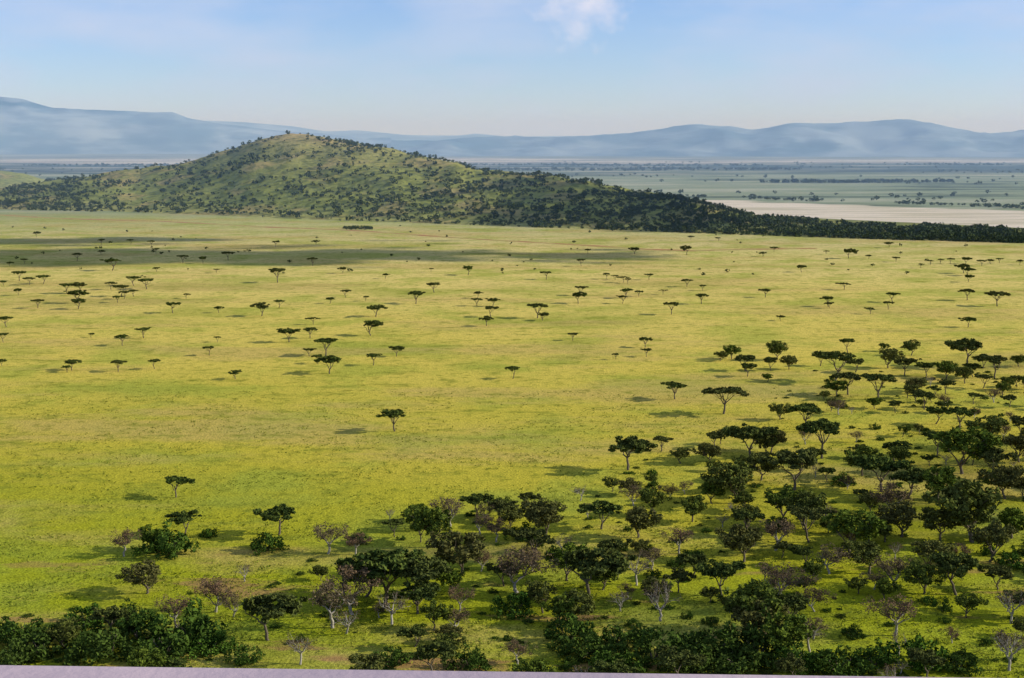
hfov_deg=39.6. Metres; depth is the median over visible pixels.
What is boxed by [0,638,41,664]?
shrub
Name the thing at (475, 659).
shrub
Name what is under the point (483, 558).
thorn tree
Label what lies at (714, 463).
savanna tree
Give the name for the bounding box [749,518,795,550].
thorn tree
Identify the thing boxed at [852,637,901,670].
shrub
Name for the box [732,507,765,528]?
umbrella acacia tree
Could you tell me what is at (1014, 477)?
savanna tree
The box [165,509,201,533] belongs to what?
acacia tree
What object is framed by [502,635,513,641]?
shrub
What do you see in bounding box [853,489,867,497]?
acacia tree
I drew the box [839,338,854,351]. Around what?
umbrella acacia tree
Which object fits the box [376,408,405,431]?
umbrella acacia tree
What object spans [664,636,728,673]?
shrub
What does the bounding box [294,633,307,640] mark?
shrub
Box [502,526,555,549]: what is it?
umbrella acacia tree
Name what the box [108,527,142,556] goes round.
thorn tree
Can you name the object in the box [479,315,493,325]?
acacia tree
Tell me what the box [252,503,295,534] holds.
acacia tree
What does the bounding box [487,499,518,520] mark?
acacia tree
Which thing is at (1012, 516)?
savanna tree
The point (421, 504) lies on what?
savanna tree
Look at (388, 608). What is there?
bare thorn tree
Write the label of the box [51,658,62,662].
shrub
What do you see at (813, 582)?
savanna tree
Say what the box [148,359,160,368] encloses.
umbrella acacia tree
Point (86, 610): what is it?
shrub
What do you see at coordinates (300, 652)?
bare thorn tree
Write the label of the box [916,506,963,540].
savanna tree
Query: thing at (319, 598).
thorn tree
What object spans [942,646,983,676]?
shrub
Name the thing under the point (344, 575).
thorn tree
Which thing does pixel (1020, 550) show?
shrub
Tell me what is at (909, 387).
savanna tree
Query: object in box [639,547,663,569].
thorn tree
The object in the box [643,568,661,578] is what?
shrub
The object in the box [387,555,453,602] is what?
acacia tree
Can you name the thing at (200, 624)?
shrub
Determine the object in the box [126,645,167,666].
shrub
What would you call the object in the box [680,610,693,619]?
shrub
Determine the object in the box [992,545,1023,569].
shrub
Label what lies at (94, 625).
shrub
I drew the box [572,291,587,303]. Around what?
acacia tree
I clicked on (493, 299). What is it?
acacia tree
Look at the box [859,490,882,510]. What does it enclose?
savanna tree
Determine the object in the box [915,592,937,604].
shrub
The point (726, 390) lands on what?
umbrella acacia tree
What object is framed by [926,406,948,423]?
acacia tree
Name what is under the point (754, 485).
shrub
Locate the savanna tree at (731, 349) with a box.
[723,344,741,358]
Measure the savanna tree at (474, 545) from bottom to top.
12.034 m
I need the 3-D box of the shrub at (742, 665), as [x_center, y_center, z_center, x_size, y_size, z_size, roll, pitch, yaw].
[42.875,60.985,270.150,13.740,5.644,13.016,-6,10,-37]
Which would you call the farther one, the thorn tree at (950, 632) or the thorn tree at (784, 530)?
the thorn tree at (784, 530)
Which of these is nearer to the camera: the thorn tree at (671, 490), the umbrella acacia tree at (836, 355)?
the thorn tree at (671, 490)
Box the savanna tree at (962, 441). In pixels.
[932,426,1002,473]
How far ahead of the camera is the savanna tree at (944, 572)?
323.78 m
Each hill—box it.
[0,133,1023,242]
[0,171,44,187]
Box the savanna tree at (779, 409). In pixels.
[768,403,790,419]
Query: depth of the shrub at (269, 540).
347.15 m
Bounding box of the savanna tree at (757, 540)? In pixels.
[739,527,761,552]
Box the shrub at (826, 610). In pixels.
[821,607,831,612]
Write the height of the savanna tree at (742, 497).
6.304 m
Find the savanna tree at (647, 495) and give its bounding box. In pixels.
[638,488,671,513]
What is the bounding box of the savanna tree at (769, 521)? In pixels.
[764,516,791,535]
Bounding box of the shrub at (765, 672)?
[759,669,772,674]
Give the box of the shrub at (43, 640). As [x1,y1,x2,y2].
[6,617,80,663]
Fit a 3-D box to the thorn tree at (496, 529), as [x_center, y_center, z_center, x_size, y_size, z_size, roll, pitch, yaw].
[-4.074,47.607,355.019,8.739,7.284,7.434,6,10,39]
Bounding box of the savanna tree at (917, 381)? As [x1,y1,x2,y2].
[905,377,926,388]
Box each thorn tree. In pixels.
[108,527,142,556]
[154,594,193,627]
[194,576,231,612]
[216,591,239,616]
[234,561,253,581]
[283,630,317,664]
[308,579,368,627]
[313,521,348,553]
[319,564,382,614]
[327,609,359,633]
[341,532,372,554]
[372,600,391,617]
[376,591,412,623]
[430,497,465,526]
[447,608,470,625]
[448,584,476,609]
[467,549,493,571]
[472,511,495,533]
[474,502,495,515]
[483,516,513,541]
[493,545,560,592]
[500,638,537,663]
[511,544,542,570]
[554,531,578,547]
[569,665,591,672]
[570,485,586,500]
[607,588,634,611]
[617,581,635,596]
[618,485,641,505]
[627,551,653,585]
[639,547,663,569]
[641,577,684,620]
[657,482,679,495]
[658,527,693,553]
[679,480,693,493]
[714,513,729,526]
[724,502,738,516]
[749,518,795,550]
[755,560,821,604]
[771,569,792,585]
[795,586,836,611]
[798,428,810,443]
[805,617,828,638]
[805,619,826,651]
[809,463,822,476]
[817,542,852,573]
[827,399,845,414]
[837,532,856,539]
[839,474,855,488]
[847,430,862,441]
[859,570,887,589]
[860,593,919,635]
[867,478,919,518]
[872,552,917,580]
[876,665,904,676]
[883,630,907,655]
[889,541,904,558]
[892,658,912,674]
[925,374,935,385]
[934,393,951,406]
[939,625,961,642]
[940,454,951,464]
[954,542,972,555]
[985,388,1004,402]
[991,629,1023,657]
[991,629,1023,670]
[994,593,1013,611]
[995,589,1023,623]
[1000,425,1010,435]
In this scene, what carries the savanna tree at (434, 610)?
on the ground
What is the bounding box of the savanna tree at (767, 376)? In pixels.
[761,373,773,381]
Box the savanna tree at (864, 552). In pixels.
[840,540,882,573]
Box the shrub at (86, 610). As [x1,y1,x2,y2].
[63,602,109,628]
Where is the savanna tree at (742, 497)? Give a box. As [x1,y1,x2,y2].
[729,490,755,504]
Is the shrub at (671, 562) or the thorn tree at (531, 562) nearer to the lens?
the thorn tree at (531, 562)
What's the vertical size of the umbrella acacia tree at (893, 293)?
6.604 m
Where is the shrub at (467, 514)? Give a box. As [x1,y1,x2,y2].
[464,512,474,516]
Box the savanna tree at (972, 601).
[954,592,988,617]
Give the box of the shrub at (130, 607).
[109,597,154,625]
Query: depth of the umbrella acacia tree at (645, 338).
685.50 m
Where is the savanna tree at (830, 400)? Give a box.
[825,397,839,410]
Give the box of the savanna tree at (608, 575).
[589,569,618,589]
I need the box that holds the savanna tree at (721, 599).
[719,595,732,612]
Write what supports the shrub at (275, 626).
on the ground
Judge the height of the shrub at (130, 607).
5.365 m
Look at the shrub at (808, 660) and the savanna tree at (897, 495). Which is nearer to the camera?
the shrub at (808, 660)
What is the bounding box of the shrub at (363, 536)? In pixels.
[345,529,371,544]
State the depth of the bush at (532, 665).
258.48 m
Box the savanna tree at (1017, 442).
[1002,432,1023,461]
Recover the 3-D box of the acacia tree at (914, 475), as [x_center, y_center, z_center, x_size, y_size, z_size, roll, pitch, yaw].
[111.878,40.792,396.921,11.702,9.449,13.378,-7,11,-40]
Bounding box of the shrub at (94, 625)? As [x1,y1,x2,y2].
[45,614,105,644]
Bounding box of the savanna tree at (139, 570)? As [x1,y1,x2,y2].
[115,559,161,593]
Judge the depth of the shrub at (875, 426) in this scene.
493.25 m
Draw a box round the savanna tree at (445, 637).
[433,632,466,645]
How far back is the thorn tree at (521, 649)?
272.06 m
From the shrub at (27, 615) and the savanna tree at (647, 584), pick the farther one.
the savanna tree at (647, 584)
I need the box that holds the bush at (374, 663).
[347,652,385,669]
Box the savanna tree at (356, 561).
[336,552,385,596]
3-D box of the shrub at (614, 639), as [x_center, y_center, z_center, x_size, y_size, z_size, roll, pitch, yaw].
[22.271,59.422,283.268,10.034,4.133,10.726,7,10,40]
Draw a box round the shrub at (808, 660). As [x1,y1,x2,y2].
[767,641,826,674]
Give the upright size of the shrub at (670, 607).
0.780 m
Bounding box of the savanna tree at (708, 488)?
[697,482,730,503]
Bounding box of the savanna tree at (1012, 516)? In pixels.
[997,507,1023,538]
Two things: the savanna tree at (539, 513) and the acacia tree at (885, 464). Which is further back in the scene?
the acacia tree at (885, 464)
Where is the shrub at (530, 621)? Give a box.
[521,618,533,624]
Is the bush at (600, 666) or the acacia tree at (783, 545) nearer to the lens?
the bush at (600, 666)
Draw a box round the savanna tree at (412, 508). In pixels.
[400,505,429,522]
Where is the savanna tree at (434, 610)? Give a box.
[419,599,454,629]
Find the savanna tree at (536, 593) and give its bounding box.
[523,580,558,612]
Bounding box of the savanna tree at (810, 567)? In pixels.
[802,557,824,579]
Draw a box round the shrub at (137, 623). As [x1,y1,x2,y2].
[107,608,177,652]
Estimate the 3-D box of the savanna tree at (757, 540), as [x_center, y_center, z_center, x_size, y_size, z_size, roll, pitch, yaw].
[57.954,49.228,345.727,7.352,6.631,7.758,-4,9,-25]
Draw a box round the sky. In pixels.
[0,0,1023,136]
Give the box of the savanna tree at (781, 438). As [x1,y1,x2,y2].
[751,426,786,451]
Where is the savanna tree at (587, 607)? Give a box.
[557,588,594,617]
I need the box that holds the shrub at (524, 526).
[503,520,531,541]
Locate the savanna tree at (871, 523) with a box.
[821,508,887,552]
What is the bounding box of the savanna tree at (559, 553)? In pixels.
[543,541,587,580]
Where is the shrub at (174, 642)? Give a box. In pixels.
[126,630,191,665]
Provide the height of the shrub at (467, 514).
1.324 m
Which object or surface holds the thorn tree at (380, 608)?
on the ground
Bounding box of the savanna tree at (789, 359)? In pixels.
[779,355,797,368]
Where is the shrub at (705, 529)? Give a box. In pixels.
[701,527,711,531]
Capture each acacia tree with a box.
[0,316,12,326]
[11,271,26,280]
[22,277,35,284]
[30,299,43,304]
[36,275,49,283]
[59,283,72,293]
[63,290,89,298]
[64,359,81,369]
[70,298,85,308]
[72,282,87,289]
[87,605,137,633]
[99,258,121,270]
[104,281,117,288]
[110,360,127,371]
[112,284,128,294]
[114,334,127,345]
[126,276,145,285]
[134,327,151,337]
[138,278,153,288]
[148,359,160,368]
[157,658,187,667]
[164,475,194,497]
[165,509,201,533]
[166,302,180,312]
[202,346,213,355]
[221,251,234,256]
[228,369,241,378]
[242,592,308,640]
[250,302,269,315]
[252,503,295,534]
[268,268,285,282]
[276,328,300,341]
[302,348,316,355]
[303,327,317,337]
[313,338,337,355]
[314,355,341,373]
[334,547,426,601]
[363,320,383,335]
[366,304,387,316]
[366,353,382,364]
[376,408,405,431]
[380,518,404,536]
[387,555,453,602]
[388,346,404,355]
[396,624,430,646]
[400,579,440,613]
[408,290,425,303]
[409,522,425,541]
[414,641,458,670]
[426,282,439,290]
[459,493,493,516]
[462,265,472,274]
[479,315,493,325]
[484,561,525,585]
[485,298,500,303]
[485,306,498,316]
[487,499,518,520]
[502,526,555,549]
[504,366,519,377]
[517,492,540,501]
[527,303,547,317]
[537,312,548,319]
[562,547,637,596]
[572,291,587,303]
[575,286,588,290]
[576,500,622,528]
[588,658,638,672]
[596,538,632,550]
[608,435,657,469]
[620,288,632,297]
[639,337,652,346]
[640,348,651,356]
[653,435,673,450]
[655,644,707,673]
[660,381,687,398]
[662,567,696,592]
[663,302,678,313]
[679,552,708,574]
[680,245,691,254]
[693,559,745,590]
[695,293,708,303]
[701,386,748,413]
[706,431,722,445]
[722,423,779,454]
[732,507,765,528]
[734,354,755,370]
[741,363,757,376]
[755,451,775,456]
[758,289,769,296]
[758,448,817,489]
[763,356,777,370]
[773,540,797,557]
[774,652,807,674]
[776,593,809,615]
[785,504,834,542]
[787,403,822,421]
[787,544,813,566]
[796,418,839,458]
[809,448,826,462]
[814,350,856,379]
[818,467,835,481]
[819,296,832,301]
[829,372,860,394]
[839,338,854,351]
[844,248,858,257]
[846,358,863,371]
[847,444,865,448]
[849,453,915,491]
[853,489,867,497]
[860,373,897,397]
[882,440,912,460]
[886,292,900,301]
[888,400,901,412]
[888,467,936,496]
[891,357,921,375]
[907,647,947,676]
[910,389,920,401]
[912,390,933,409]
[914,362,935,375]
[920,454,940,465]
[921,430,946,455]
[926,385,941,393]
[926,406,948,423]
[927,551,982,594]
[934,401,951,408]
[937,378,955,393]
[944,338,982,362]
[946,406,976,427]
[954,263,969,272]
[957,317,976,326]
[958,289,974,299]
[961,267,975,273]
[962,363,981,376]
[965,274,974,281]
[967,392,984,403]
[971,355,990,368]
[974,373,993,388]
[975,446,1018,470]
[978,565,1014,589]
[979,354,1007,377]
[984,290,1010,305]
[1000,394,1016,406]
[1003,590,1023,603]
[1007,375,1022,386]
[1009,415,1023,432]
[1013,480,1023,496]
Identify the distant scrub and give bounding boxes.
[0,161,1023,275]
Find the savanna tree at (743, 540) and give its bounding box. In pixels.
[713,523,763,561]
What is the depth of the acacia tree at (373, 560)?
306.56 m
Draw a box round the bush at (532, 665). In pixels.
[512,658,556,671]
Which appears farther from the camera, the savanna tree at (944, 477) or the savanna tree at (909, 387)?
the savanna tree at (909, 387)
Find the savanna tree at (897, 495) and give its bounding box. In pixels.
[893,491,905,500]
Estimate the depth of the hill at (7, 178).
3014.01 m
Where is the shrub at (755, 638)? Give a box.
[719,607,803,671]
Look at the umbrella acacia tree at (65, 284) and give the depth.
922.50 m
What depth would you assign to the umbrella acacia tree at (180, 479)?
398.19 m
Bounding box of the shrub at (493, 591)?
[487,588,498,594]
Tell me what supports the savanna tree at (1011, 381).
on the ground
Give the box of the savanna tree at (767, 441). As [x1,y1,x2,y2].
[753,435,776,451]
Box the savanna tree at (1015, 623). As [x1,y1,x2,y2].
[1010,617,1023,631]
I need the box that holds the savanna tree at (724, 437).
[717,429,725,443]
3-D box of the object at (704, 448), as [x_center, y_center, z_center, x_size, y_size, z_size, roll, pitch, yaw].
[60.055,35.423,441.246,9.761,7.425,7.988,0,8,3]
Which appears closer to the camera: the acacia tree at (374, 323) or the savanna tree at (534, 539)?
the savanna tree at (534, 539)
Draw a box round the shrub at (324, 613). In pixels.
[318,611,328,617]
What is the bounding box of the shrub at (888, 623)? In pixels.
[883,621,894,626]
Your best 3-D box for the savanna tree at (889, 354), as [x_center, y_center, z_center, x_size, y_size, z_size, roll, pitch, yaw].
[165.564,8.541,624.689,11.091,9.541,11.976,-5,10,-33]
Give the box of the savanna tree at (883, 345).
[879,343,890,348]
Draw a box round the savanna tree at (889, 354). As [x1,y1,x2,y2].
[878,348,905,367]
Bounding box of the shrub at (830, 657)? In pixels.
[811,645,877,675]
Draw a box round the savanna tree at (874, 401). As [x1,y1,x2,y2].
[866,397,882,408]
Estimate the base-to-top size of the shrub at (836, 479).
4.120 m
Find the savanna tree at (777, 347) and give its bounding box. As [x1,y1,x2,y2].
[766,340,788,357]
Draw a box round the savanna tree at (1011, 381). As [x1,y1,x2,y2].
[999,376,1019,385]
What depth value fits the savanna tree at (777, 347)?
644.39 m
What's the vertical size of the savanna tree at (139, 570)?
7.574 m
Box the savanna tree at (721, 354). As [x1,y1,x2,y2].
[714,350,729,360]
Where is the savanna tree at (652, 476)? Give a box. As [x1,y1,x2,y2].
[644,473,657,480]
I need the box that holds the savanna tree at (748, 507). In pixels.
[730,503,761,527]
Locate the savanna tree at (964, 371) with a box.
[951,366,973,383]
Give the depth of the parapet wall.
1.61 m
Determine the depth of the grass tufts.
342.95 m
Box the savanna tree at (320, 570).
[308,564,328,580]
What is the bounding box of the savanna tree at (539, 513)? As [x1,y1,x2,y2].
[518,497,567,535]
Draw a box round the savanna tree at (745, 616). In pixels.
[731,597,788,632]
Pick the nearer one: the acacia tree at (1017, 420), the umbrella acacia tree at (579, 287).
the acacia tree at (1017, 420)
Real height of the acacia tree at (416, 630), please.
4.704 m
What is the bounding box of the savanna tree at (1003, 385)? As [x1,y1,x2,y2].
[995,381,1011,394]
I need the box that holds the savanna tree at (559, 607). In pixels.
[539,593,577,621]
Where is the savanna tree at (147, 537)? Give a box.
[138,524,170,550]
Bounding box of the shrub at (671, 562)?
[666,559,686,568]
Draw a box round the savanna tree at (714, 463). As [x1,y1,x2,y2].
[705,460,720,466]
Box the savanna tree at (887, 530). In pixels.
[874,522,892,541]
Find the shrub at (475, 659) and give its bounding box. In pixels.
[442,643,491,670]
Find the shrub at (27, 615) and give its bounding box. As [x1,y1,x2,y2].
[22,613,34,617]
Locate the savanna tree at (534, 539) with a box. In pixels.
[524,536,544,547]
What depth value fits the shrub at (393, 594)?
313.13 m
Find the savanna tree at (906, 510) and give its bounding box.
[874,499,916,536]
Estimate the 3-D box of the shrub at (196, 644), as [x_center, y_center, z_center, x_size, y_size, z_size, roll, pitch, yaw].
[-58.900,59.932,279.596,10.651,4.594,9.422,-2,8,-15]
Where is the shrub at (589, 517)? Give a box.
[585,516,595,519]
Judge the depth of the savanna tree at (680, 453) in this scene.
439.98 m
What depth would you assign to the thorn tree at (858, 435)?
471.66 m
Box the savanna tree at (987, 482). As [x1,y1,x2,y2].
[983,470,1004,492]
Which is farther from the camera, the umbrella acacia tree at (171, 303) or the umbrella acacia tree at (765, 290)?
the umbrella acacia tree at (765, 290)
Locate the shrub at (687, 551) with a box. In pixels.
[676,549,702,559]
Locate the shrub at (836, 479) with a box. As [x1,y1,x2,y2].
[829,472,856,486]
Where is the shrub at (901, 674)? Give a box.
[896,671,908,676]
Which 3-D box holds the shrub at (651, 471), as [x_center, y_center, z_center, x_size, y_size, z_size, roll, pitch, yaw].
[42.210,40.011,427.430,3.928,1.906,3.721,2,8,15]
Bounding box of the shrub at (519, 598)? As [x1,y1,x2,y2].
[489,590,537,620]
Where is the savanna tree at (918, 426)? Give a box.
[913,423,923,433]
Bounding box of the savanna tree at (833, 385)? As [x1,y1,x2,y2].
[824,377,848,395]
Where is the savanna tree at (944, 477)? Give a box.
[922,465,959,497]
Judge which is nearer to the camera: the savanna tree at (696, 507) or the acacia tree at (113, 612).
the acacia tree at (113, 612)
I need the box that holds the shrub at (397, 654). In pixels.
[371,645,413,669]
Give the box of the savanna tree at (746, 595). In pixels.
[715,578,784,624]
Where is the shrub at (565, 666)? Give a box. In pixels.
[556,661,578,672]
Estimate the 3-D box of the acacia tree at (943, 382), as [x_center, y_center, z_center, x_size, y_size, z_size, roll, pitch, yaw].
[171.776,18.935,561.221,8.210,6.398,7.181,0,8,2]
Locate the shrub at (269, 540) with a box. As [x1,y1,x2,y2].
[249,531,289,556]
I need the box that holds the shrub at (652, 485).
[645,480,664,490]
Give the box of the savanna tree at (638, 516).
[625,505,663,537]
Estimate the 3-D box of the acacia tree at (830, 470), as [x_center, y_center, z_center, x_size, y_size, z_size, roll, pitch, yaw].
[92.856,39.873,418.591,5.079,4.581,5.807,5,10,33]
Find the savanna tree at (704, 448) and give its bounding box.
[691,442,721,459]
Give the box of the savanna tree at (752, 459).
[744,453,778,480]
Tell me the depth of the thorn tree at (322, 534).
344.75 m
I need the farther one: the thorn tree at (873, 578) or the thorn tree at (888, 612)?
the thorn tree at (873, 578)
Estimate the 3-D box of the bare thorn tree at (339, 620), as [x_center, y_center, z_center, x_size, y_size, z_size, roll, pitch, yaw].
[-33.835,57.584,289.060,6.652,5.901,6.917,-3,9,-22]
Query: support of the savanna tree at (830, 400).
on the ground
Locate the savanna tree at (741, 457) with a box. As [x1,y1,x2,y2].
[731,454,745,462]
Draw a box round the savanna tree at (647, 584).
[640,576,672,602]
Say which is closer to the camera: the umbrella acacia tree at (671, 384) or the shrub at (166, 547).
the shrub at (166, 547)
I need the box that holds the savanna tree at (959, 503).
[921,478,1002,542]
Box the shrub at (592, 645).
[554,630,616,664]
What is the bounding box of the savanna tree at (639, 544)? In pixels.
[630,539,649,556]
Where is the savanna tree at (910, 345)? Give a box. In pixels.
[900,339,920,355]
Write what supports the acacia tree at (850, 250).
on the ground
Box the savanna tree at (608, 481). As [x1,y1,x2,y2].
[602,476,620,491]
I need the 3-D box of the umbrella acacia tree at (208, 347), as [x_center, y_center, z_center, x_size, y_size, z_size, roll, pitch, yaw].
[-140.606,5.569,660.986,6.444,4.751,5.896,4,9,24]
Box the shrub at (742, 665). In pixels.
[710,644,775,674]
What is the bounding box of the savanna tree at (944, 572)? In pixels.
[935,567,952,580]
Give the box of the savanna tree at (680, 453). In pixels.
[669,447,690,463]
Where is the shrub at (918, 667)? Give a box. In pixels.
[884,634,949,673]
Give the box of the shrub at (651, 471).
[646,469,657,474]
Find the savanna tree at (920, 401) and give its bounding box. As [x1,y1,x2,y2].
[915,399,926,405]
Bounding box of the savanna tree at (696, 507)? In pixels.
[680,496,707,521]
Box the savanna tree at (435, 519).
[404,506,451,547]
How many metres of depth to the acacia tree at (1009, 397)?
532.07 m
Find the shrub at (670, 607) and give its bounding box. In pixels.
[664,604,674,609]
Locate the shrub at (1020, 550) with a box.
[1014,545,1023,554]
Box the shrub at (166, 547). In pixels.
[130,519,200,559]
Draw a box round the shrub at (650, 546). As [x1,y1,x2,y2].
[634,544,654,551]
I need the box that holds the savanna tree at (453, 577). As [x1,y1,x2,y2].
[436,565,465,594]
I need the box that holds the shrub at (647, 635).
[617,623,694,671]
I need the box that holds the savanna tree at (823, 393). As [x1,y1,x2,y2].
[819,390,831,399]
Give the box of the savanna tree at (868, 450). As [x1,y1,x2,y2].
[842,445,879,475]
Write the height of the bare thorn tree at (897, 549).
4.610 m
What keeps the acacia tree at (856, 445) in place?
on the ground
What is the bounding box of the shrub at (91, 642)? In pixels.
[61,627,136,665]
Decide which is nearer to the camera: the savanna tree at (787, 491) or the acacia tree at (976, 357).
the savanna tree at (787, 491)
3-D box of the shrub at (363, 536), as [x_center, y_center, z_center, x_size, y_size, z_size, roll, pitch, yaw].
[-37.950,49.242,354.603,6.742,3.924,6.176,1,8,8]
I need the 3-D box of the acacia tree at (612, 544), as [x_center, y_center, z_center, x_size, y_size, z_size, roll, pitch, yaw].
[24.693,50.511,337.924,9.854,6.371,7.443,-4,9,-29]
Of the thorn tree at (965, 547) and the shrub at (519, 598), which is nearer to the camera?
the shrub at (519, 598)
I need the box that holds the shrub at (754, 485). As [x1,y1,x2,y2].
[749,482,760,487]
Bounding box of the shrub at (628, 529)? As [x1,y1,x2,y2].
[623,526,633,531]
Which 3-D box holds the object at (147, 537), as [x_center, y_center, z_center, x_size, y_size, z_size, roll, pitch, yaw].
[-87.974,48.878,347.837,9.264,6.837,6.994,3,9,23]
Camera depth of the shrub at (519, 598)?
299.98 m
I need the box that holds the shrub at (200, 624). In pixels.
[147,597,228,650]
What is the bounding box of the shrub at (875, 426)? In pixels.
[869,422,880,429]
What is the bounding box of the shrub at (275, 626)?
[268,623,280,628]
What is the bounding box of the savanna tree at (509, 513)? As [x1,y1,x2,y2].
[497,506,523,526]
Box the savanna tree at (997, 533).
[967,519,1018,561]
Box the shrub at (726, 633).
[677,620,751,672]
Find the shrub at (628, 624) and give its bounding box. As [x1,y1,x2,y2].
[624,618,642,629]
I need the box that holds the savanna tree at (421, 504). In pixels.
[408,503,428,508]
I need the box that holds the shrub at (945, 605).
[930,597,952,613]
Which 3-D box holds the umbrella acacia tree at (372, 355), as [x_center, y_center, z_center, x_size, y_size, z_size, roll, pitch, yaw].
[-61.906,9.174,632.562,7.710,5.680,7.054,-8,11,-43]
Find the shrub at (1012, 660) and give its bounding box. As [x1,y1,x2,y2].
[1002,657,1017,662]
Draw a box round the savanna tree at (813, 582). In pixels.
[794,575,817,592]
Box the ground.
[0,154,1023,677]
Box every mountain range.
[0,97,390,153]
[207,121,563,140]
[391,119,1023,156]
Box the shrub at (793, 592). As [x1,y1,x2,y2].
[784,590,799,597]
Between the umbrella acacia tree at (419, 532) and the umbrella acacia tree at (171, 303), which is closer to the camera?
the umbrella acacia tree at (419, 532)
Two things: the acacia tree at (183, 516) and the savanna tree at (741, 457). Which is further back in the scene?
the savanna tree at (741, 457)
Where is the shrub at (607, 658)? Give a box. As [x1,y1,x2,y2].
[588,649,645,672]
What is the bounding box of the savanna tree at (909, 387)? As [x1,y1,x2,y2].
[903,384,919,397]
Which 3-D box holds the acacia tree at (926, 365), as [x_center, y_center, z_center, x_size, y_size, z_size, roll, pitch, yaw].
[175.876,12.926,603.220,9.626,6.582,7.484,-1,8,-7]
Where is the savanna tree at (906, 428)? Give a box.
[897,423,913,436]
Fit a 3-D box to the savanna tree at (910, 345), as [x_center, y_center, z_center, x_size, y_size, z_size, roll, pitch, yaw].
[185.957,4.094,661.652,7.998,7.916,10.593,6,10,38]
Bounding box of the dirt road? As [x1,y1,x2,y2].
[0,215,815,250]
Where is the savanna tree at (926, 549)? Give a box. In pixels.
[910,539,956,564]
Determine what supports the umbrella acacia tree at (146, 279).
on the ground
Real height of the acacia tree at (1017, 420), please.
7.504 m
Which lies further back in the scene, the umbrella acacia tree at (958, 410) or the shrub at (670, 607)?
the umbrella acacia tree at (958, 410)
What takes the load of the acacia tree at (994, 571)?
on the ground
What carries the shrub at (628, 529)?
on the ground
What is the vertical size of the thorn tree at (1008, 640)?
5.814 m
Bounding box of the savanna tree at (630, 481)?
[615,477,641,494]
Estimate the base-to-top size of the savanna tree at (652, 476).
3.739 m
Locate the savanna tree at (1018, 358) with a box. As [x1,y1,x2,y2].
[1009,354,1023,366]
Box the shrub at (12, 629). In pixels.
[0,616,42,644]
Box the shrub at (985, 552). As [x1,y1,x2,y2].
[976,545,995,555]
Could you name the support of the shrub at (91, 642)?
on the ground
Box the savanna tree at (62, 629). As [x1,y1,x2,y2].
[46,617,81,648]
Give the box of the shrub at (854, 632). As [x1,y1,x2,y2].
[837,623,866,639]
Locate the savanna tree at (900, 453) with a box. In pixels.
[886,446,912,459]
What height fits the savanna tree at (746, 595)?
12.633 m
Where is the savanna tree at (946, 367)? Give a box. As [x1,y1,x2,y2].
[935,360,958,378]
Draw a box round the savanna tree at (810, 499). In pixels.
[781,489,827,527]
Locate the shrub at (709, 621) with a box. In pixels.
[700,616,719,626]
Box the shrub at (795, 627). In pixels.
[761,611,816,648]
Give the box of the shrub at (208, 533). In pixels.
[199,528,219,537]
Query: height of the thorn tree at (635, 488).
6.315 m
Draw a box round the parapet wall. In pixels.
[0,665,962,677]
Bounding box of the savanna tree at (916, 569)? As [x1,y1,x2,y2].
[901,559,947,593]
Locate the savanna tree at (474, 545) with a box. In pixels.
[423,530,485,572]
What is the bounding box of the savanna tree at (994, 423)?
[964,415,1007,434]
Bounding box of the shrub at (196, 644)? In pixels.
[186,630,238,658]
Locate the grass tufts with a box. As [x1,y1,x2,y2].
[0,391,1023,677]
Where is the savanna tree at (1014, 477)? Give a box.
[977,462,1023,498]
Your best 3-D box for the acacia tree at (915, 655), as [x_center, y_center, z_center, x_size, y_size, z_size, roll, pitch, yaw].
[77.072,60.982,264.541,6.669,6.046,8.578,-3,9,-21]
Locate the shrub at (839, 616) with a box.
[834,613,845,618]
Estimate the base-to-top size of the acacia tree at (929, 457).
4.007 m
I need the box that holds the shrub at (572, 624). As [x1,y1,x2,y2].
[543,612,604,650]
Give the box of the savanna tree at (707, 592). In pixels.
[699,586,721,602]
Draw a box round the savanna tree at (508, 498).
[488,496,511,511]
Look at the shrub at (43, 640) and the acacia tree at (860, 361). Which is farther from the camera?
the acacia tree at (860, 361)
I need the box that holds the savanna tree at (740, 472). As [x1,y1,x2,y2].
[700,458,753,503]
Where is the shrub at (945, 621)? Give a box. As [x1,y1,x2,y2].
[938,616,951,623]
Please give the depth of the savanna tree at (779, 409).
508.49 m
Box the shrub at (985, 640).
[977,637,994,646]
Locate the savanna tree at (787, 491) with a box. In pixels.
[764,483,805,516]
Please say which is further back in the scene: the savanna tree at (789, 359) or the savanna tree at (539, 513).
the savanna tree at (789, 359)
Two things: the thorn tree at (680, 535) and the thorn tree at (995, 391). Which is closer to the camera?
the thorn tree at (680, 535)
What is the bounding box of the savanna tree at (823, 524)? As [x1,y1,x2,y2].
[819,518,832,531]
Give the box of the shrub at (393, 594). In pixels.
[384,589,403,598]
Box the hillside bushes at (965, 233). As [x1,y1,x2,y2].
[0,130,1023,242]
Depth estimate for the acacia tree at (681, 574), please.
313.40 m
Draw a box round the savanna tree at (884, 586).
[875,578,901,598]
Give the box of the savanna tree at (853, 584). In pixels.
[843,577,868,593]
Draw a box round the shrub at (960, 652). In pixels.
[953,649,968,657]
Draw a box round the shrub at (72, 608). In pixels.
[68,605,78,610]
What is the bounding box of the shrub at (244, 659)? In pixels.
[222,644,265,665]
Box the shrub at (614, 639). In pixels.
[598,624,639,654]

